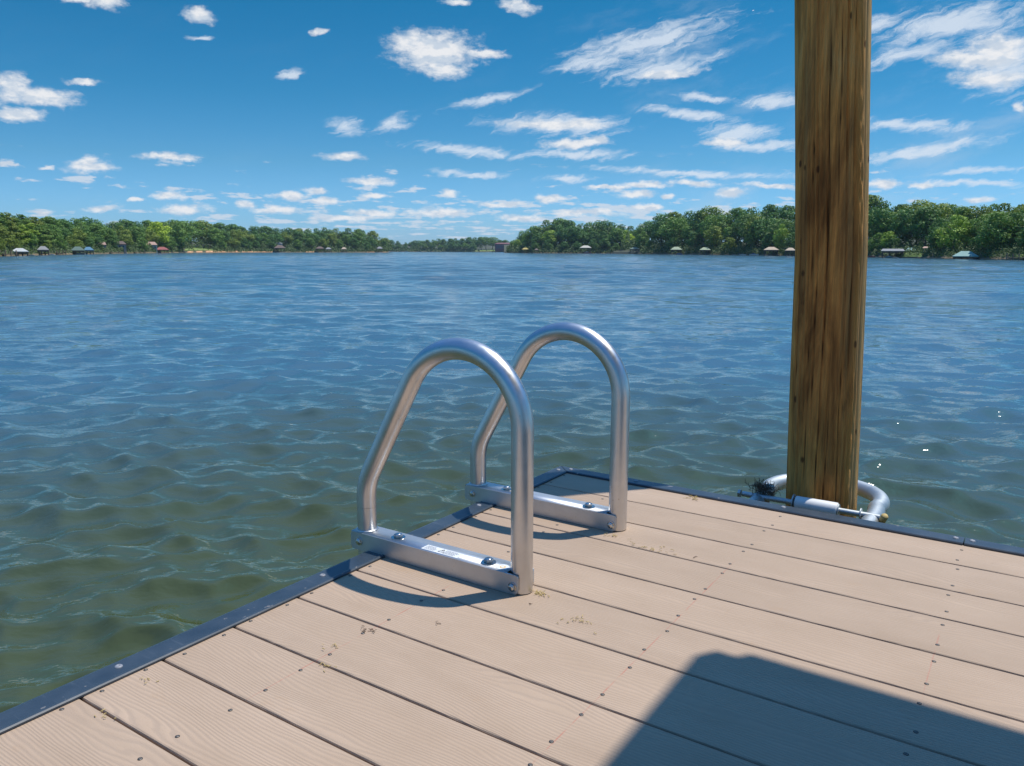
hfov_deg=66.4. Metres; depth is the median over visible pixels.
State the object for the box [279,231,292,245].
broadleaf tree
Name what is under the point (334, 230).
broadleaf tree
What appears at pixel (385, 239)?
broadleaf tree
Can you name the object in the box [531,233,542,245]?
broadleaf tree
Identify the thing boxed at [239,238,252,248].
broadleaf tree
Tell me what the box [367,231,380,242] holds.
broadleaf tree
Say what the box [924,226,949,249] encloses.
broadleaf tree
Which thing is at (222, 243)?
broadleaf tree
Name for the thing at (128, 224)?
broadleaf tree
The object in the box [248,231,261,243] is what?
broadleaf tree
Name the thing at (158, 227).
broadleaf tree
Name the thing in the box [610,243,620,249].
broadleaf tree
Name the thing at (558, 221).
broadleaf tree
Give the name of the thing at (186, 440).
lake water
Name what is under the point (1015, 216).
broadleaf tree
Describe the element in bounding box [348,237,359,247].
broadleaf tree
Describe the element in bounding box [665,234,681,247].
broadleaf tree
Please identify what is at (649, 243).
broadleaf tree
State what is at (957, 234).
broadleaf tree
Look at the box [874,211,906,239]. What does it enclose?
broadleaf tree
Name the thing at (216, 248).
undergrowth
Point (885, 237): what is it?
broadleaf tree
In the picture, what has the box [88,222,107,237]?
broadleaf tree
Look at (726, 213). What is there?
broadleaf tree
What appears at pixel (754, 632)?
floating dock
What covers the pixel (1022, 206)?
broadleaf tree
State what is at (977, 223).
broadleaf tree
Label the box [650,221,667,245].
broadleaf tree
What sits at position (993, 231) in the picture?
broadleaf tree
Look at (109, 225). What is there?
broadleaf tree
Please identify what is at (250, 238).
broadleaf tree
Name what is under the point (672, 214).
broadleaf tree
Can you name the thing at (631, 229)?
broadleaf tree
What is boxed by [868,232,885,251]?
broadleaf tree
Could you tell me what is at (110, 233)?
broadleaf tree
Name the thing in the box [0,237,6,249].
broadleaf tree
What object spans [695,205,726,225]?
broadleaf tree
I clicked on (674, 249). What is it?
boathouse
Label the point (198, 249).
lawn
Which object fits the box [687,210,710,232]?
broadleaf tree
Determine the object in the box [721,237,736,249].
broadleaf tree
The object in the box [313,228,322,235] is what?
broadleaf tree
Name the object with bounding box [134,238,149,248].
broadleaf tree
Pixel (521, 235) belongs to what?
broadleaf tree
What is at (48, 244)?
broadleaf tree
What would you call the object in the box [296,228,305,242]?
broadleaf tree
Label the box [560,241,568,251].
broadleaf tree
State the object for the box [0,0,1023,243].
sky
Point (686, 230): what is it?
broadleaf tree
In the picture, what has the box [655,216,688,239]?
broadleaf tree
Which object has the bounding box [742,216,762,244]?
broadleaf tree
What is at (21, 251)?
boathouse
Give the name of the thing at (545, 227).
broadleaf tree
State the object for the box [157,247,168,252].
boathouse
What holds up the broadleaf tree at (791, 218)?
on the shore terrain at (626, 251)
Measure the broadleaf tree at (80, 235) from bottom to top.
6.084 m
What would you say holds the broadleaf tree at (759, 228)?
on the shore terrain at (626, 251)
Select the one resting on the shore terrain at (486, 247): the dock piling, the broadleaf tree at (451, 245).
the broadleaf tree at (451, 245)
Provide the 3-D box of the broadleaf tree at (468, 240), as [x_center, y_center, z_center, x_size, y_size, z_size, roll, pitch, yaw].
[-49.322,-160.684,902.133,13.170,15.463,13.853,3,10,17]
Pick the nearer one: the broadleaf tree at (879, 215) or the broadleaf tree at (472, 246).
the broadleaf tree at (879, 215)
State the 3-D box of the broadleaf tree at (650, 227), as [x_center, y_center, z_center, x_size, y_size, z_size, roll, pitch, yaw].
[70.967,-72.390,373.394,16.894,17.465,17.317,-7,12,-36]
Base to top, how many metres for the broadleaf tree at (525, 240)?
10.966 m
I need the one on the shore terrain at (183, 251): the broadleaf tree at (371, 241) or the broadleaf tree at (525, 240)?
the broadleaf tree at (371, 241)
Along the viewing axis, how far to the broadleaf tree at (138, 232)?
298.40 m
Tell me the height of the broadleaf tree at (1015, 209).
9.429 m
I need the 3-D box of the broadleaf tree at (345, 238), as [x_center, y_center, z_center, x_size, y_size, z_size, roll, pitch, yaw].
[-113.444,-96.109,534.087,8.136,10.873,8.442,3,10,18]
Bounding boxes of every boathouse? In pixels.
[13,248,28,255]
[37,246,48,254]
[70,247,84,254]
[84,247,93,253]
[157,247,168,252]
[274,245,284,251]
[580,245,590,252]
[670,247,681,254]
[700,247,709,254]
[764,247,778,255]
[785,248,794,255]
[881,249,904,257]
[952,251,978,258]
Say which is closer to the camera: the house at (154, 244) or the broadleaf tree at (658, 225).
the house at (154, 244)
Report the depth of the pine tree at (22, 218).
182.37 m
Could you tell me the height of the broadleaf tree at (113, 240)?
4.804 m
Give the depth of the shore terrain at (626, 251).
232.39 m
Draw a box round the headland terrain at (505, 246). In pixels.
[504,245,612,253]
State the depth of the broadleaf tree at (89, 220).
254.35 m
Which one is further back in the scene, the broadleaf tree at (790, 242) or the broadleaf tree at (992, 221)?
the broadleaf tree at (790, 242)
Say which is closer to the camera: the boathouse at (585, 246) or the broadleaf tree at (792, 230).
the broadleaf tree at (792, 230)
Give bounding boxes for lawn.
[185,247,212,249]
[899,252,921,256]
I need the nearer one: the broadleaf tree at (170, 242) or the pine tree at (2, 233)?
the pine tree at (2, 233)
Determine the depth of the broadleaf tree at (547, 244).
454.51 m
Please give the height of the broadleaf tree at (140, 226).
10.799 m
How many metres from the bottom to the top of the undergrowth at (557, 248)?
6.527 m
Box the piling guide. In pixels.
[737,474,889,522]
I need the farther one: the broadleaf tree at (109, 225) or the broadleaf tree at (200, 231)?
the broadleaf tree at (200, 231)
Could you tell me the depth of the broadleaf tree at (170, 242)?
330.71 m
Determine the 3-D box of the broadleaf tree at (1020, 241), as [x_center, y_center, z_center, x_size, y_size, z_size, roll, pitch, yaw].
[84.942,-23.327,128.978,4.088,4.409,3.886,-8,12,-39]
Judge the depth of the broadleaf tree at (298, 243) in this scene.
479.46 m
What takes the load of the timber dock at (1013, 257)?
in the lake water
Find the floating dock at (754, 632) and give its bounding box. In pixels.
[0,466,1023,765]
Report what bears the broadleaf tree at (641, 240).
on the shore terrain at (626, 251)
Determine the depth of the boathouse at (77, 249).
202.46 m
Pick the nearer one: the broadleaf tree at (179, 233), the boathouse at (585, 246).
the broadleaf tree at (179, 233)
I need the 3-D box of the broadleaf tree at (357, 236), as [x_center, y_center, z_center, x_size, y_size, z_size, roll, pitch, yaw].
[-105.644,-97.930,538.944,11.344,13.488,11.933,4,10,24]
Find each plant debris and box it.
[534,590,549,596]
[561,615,596,633]
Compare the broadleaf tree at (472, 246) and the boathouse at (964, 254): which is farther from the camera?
the broadleaf tree at (472, 246)
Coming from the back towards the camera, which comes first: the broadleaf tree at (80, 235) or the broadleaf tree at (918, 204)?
the broadleaf tree at (80, 235)
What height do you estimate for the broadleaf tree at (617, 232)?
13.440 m
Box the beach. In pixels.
[187,251,263,252]
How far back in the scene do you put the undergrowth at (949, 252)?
181.33 m
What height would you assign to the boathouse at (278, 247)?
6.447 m
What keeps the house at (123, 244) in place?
on the shore terrain at (183, 251)
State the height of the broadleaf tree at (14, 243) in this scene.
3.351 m
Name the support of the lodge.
on the shore terrain at (486, 247)
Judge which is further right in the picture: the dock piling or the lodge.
the dock piling
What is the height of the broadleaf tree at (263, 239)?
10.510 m
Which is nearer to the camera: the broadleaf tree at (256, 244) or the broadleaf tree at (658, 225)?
the broadleaf tree at (658, 225)
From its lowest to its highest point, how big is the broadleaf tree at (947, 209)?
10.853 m
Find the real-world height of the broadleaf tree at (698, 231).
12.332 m
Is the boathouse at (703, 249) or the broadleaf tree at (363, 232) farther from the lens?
the broadleaf tree at (363, 232)
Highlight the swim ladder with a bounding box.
[351,322,629,594]
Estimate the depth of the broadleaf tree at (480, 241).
893.85 m
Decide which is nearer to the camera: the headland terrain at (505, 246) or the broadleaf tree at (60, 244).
the broadleaf tree at (60, 244)
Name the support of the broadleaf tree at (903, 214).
on the shore terrain at (626, 251)
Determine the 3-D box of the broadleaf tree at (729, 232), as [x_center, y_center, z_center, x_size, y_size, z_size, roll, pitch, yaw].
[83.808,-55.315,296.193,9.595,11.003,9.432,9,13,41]
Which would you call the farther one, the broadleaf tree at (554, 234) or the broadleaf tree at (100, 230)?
the broadleaf tree at (554, 234)
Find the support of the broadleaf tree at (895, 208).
on the shore terrain at (626, 251)
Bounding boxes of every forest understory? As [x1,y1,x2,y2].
[0,213,391,249]
[520,225,628,249]
[621,207,1023,250]
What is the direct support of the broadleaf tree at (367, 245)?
on the shore terrain at (183, 251)
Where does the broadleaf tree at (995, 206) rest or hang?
on the shore terrain at (626, 251)
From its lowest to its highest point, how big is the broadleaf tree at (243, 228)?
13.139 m
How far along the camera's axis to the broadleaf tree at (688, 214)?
345.23 m
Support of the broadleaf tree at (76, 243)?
on the shore terrain at (183, 251)
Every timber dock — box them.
[0,250,16,255]
[1006,253,1023,259]
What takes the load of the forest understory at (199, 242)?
on the shore terrain at (183, 251)
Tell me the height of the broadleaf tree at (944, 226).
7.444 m
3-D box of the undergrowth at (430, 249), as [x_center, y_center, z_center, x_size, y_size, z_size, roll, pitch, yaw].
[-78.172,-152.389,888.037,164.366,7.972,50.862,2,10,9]
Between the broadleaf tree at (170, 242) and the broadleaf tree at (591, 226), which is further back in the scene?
the broadleaf tree at (591, 226)
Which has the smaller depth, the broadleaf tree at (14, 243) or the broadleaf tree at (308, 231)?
the broadleaf tree at (14, 243)
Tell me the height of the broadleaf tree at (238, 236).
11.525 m
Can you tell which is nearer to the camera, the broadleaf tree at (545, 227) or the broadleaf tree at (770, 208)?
the broadleaf tree at (770, 208)
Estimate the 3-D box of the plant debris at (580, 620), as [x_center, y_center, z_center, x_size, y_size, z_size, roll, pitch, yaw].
[0.125,0.423,1.384,0.079,0.004,0.054,7,11,33]
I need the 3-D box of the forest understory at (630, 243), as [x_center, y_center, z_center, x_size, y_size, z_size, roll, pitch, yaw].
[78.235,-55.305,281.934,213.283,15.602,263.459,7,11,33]
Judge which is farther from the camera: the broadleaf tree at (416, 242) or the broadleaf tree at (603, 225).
the broadleaf tree at (416, 242)
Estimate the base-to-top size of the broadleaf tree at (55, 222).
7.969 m
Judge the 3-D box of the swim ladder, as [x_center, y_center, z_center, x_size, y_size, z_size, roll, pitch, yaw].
[-0.042,0.782,1.872,0.460,1.834,0.475,7,11,33]
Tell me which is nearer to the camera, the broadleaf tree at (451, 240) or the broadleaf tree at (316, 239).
the broadleaf tree at (316, 239)
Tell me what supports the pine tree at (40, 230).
on the shore terrain at (183, 251)
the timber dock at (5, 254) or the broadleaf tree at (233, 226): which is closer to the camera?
the timber dock at (5, 254)
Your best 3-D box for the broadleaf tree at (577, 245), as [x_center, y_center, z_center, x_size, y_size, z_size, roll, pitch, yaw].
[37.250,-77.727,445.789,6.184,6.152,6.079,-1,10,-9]
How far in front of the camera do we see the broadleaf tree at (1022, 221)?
135.82 m
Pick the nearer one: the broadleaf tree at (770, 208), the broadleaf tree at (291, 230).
the broadleaf tree at (770, 208)
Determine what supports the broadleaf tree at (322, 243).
on the shore terrain at (183, 251)
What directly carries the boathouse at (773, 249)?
in the lake water
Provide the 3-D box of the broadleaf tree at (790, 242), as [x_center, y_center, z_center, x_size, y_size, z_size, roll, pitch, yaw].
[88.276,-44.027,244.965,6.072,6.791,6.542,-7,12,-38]
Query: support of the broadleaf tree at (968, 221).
on the shore terrain at (626, 251)
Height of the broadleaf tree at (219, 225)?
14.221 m
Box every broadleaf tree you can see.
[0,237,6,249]
[4,235,25,248]
[25,233,38,247]
[38,235,52,249]
[48,217,64,232]
[49,225,63,243]
[53,236,67,249]
[58,218,75,243]
[60,228,72,240]
[65,234,83,247]
[69,218,90,232]
[69,228,87,241]
[72,217,105,230]
[82,228,95,244]
[82,237,94,247]
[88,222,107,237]
[93,234,105,247]
[103,228,117,243]
[104,221,125,230]
[108,236,119,247]
[114,225,131,243]
[118,219,136,233]
[119,234,133,247]
[127,226,145,244]
[134,221,146,233]
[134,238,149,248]
[140,220,152,230]
[143,230,160,242]
[146,221,171,245]
[158,235,176,248]
[166,219,191,247]
[175,220,197,237]
[181,220,206,244]
[190,220,213,245]
[202,228,224,245]
[210,222,230,234]
[219,241,226,247]
[221,231,230,244]
[224,224,238,234]
[226,238,239,247]
[230,229,246,243]
[237,226,248,234]
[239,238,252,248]
[242,230,255,241]
[248,225,262,234]
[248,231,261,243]
[251,240,259,247]
[257,226,274,238]
[258,233,270,247]
[267,241,275,247]
[268,234,284,242]
[278,227,297,235]
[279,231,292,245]
[291,231,306,245]
[292,239,302,247]
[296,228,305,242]
[303,233,320,243]
[305,228,316,237]
[305,238,315,250]
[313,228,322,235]
[317,232,329,242]
[318,239,329,247]
[320,227,333,237]
[327,233,339,244]
[330,228,340,238]
[335,240,342,247]
[338,228,353,244]
[341,234,350,244]
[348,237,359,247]
[351,231,366,244]
[354,229,367,240]
[359,241,371,248]
[364,236,376,246]
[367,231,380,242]
[378,237,389,244]
[411,240,421,246]
[421,244,428,249]
[446,239,454,245]
[448,242,454,249]
[457,238,464,244]
[463,237,474,245]
[467,243,476,249]
[471,237,478,247]
[475,237,485,249]
[486,237,497,249]
[512,239,520,247]
[517,231,528,241]
[521,233,530,246]
[525,226,543,241]
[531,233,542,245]
[531,242,539,249]
[539,220,554,242]
[540,230,558,246]
[542,239,552,250]
[548,218,570,241]
[550,225,568,245]
[559,220,575,246]
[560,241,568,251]
[561,225,584,249]
[572,241,581,249]
[576,231,590,243]
[583,221,603,235]
[587,231,600,244]
[588,238,598,249]
[591,220,612,234]
[597,231,609,247]
[599,238,610,248]
[604,222,617,239]
[608,228,625,244]
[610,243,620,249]
[617,224,631,233]
[621,234,633,248]
[628,226,635,232]
[635,221,650,238]
[635,231,649,247]
[642,213,669,243]
[645,240,652,246]
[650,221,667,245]
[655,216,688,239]
[664,211,684,239]
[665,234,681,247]
[678,210,694,225]
[681,221,699,245]
[686,232,702,246]
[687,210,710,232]
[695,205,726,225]
[695,221,708,242]
[699,214,731,243]
[702,226,724,251]
[712,211,732,224]
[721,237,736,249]
[722,223,742,244]
[723,207,747,240]
[734,207,759,235]
[735,213,768,238]
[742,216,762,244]
[744,231,757,248]
[748,217,777,246]
[755,204,781,223]
[759,234,775,246]
[765,205,794,220]
[766,218,794,240]
[772,223,789,249]
[783,232,794,248]
[787,209,794,224]
[789,220,794,235]
[868,194,884,211]
[868,207,896,247]
[868,210,875,239]
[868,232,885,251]
[869,201,890,238]
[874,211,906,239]
[880,231,897,247]
[885,235,901,248]
[888,208,917,244]
[889,204,909,213]
[896,199,937,242]
[903,206,942,245]
[908,203,951,231]
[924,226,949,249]
[929,217,953,232]
[932,214,973,248]
[936,203,963,218]
[940,216,967,241]
[948,206,978,219]
[960,219,978,245]
[962,204,992,220]
[965,213,991,236]
[968,229,993,249]
[974,211,1023,252]
[981,214,1001,235]
[983,203,1001,215]
[987,203,1013,239]
[990,234,1016,250]
[995,211,1023,239]
[1008,204,1023,214]
[1013,207,1023,212]
[1014,229,1023,246]
[1016,213,1023,233]
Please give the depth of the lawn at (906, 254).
166.99 m
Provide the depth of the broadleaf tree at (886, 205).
214.34 m
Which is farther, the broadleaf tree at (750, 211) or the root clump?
the broadleaf tree at (750, 211)
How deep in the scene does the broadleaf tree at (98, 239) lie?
237.63 m
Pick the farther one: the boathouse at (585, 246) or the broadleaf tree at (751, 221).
the boathouse at (585, 246)
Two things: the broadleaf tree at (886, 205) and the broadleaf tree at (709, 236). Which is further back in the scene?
the broadleaf tree at (709, 236)
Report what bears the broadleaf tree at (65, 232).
on the shore terrain at (183, 251)
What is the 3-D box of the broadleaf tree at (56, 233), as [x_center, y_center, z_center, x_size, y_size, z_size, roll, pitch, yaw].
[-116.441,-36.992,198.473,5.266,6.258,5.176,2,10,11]
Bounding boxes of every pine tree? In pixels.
[0,212,13,243]
[0,223,13,243]
[3,212,18,232]
[3,221,23,246]
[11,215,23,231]
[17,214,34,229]
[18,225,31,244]
[24,223,40,245]
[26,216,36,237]
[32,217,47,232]
[34,224,50,243]
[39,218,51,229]
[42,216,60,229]
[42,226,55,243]
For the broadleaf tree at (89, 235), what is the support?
on the shore terrain at (183, 251)
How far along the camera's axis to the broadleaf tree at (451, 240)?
910.24 m
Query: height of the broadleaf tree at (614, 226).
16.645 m
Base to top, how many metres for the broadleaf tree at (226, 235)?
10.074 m
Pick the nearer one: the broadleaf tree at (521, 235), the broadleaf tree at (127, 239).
the broadleaf tree at (127, 239)
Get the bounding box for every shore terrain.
[0,242,384,256]
[388,244,503,251]
[613,238,1023,259]
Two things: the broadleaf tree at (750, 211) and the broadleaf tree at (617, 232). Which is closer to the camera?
the broadleaf tree at (750, 211)
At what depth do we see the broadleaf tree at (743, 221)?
279.36 m
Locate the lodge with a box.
[495,243,509,251]
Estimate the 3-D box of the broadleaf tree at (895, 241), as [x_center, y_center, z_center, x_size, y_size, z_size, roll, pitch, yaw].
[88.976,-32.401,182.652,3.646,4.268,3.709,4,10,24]
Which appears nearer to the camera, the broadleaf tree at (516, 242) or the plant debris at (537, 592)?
the plant debris at (537, 592)
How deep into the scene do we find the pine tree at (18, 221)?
171.29 m
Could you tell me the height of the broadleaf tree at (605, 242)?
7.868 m
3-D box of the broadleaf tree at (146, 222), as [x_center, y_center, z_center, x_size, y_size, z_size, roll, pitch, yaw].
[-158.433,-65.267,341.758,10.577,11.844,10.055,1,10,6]
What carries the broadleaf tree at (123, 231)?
on the shore terrain at (183, 251)
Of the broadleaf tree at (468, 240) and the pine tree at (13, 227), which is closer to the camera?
the pine tree at (13, 227)
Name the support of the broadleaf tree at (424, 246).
on the shore terrain at (486, 247)
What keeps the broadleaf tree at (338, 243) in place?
on the shore terrain at (183, 251)
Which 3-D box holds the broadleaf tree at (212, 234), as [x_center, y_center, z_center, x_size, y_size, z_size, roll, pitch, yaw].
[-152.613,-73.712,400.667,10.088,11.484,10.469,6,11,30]
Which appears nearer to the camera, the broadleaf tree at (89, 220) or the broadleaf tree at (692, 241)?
the broadleaf tree at (89, 220)
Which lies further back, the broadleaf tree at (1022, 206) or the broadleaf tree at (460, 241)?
the broadleaf tree at (460, 241)
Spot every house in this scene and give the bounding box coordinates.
[113,241,126,253]
[148,242,157,252]
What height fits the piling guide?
0.110 m
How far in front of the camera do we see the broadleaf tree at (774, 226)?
259.83 m
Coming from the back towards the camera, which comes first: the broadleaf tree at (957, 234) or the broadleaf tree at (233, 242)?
the broadleaf tree at (233, 242)
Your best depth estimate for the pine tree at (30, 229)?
171.96 m
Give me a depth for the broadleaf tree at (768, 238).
259.91 m
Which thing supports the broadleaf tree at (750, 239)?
on the shore terrain at (626, 251)
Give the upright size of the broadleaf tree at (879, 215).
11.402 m
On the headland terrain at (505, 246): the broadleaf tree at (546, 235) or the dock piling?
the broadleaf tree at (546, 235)
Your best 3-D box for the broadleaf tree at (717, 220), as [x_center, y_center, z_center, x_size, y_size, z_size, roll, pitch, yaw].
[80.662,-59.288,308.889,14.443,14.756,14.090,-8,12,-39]
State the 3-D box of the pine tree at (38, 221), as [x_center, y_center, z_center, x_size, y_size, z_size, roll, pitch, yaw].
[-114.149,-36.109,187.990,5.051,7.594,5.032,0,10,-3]
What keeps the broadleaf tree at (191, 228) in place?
on the shore terrain at (183, 251)
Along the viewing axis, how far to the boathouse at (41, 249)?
171.40 m
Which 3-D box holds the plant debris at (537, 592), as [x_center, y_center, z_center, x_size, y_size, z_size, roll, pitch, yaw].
[0.056,0.403,1.502,0.028,0.006,0.039,-2,10,-11]
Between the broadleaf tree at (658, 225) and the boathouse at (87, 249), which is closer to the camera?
the boathouse at (87, 249)
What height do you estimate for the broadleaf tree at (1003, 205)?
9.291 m
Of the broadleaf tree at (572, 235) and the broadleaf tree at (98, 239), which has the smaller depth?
the broadleaf tree at (98, 239)
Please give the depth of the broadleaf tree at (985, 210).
164.86 m
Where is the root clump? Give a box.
[745,477,782,495]
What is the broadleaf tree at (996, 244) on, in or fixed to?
on the shore terrain at (626, 251)
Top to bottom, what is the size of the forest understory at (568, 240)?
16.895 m
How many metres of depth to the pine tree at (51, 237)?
188.33 m
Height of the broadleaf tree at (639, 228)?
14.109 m
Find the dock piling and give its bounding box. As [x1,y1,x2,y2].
[786,0,871,517]
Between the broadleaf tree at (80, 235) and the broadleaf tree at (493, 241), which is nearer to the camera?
the broadleaf tree at (80, 235)
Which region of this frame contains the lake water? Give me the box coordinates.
[0,252,1023,712]
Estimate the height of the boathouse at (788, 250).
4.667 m
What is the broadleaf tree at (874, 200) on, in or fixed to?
on the shore terrain at (626, 251)
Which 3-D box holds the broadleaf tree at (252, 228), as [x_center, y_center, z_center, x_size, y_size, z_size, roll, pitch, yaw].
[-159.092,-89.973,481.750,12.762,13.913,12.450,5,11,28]
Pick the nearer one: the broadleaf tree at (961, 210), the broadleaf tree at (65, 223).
the broadleaf tree at (961, 210)
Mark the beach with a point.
(212, 251)
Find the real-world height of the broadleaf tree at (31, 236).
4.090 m
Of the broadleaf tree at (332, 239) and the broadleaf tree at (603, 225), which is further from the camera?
the broadleaf tree at (332, 239)
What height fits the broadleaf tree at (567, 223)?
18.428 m
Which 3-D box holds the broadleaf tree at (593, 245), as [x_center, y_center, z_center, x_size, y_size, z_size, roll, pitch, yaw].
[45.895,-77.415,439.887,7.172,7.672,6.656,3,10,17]
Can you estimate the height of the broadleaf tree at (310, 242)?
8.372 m
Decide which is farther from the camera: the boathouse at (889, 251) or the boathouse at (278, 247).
the boathouse at (278, 247)
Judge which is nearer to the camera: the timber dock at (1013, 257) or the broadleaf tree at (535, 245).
the timber dock at (1013, 257)
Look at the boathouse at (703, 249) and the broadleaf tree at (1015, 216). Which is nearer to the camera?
the broadleaf tree at (1015, 216)
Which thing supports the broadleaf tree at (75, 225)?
on the shore terrain at (183, 251)
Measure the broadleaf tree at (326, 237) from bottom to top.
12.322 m
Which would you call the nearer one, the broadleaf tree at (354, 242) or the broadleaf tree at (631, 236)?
the broadleaf tree at (631, 236)
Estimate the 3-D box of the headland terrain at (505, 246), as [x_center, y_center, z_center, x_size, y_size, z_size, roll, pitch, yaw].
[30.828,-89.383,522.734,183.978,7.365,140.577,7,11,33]
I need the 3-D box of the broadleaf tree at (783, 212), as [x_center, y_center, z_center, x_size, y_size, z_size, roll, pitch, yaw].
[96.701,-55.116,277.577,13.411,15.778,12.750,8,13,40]
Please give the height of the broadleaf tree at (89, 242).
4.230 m
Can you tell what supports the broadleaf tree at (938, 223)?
on the shore terrain at (626, 251)
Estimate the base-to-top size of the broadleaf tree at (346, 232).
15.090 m
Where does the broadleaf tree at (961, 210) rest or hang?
on the shore terrain at (626, 251)
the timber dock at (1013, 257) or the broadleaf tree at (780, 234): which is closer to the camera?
the timber dock at (1013, 257)
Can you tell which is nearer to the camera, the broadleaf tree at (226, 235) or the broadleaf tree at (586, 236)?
the broadleaf tree at (226, 235)
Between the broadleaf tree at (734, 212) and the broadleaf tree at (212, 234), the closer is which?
the broadleaf tree at (734, 212)
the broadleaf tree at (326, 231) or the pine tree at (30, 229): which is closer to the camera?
the pine tree at (30, 229)
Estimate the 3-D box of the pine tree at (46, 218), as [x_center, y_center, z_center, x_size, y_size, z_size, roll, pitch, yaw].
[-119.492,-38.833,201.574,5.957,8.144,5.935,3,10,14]
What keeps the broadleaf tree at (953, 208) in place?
on the shore terrain at (626, 251)
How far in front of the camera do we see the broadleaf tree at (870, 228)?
203.32 m
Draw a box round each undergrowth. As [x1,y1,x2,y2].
[0,242,387,254]
[388,246,494,251]
[506,243,625,252]
[639,240,1023,258]
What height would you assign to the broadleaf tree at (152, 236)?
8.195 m
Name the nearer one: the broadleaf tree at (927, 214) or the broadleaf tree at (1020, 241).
the broadleaf tree at (1020, 241)
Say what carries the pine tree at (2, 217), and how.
on the shore terrain at (183, 251)
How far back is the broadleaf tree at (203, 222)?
401.84 m
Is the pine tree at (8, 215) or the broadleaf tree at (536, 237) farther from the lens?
the broadleaf tree at (536, 237)
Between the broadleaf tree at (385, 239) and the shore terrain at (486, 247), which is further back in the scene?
the shore terrain at (486, 247)
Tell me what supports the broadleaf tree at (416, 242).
on the shore terrain at (486, 247)
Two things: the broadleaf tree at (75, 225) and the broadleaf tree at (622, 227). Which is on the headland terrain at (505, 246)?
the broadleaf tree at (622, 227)
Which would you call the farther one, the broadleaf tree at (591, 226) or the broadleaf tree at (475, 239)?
the broadleaf tree at (475, 239)
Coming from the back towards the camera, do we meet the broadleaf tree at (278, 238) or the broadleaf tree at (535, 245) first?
the broadleaf tree at (278, 238)
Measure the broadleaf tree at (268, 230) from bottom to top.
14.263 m
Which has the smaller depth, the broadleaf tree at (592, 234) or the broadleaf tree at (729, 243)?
the broadleaf tree at (729, 243)
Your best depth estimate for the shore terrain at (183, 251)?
297.66 m
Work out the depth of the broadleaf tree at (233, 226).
447.07 m
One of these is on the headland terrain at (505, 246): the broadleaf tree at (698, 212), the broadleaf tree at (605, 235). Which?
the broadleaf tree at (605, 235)
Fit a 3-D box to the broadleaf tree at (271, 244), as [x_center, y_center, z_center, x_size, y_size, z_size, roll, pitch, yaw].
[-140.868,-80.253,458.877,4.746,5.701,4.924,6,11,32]

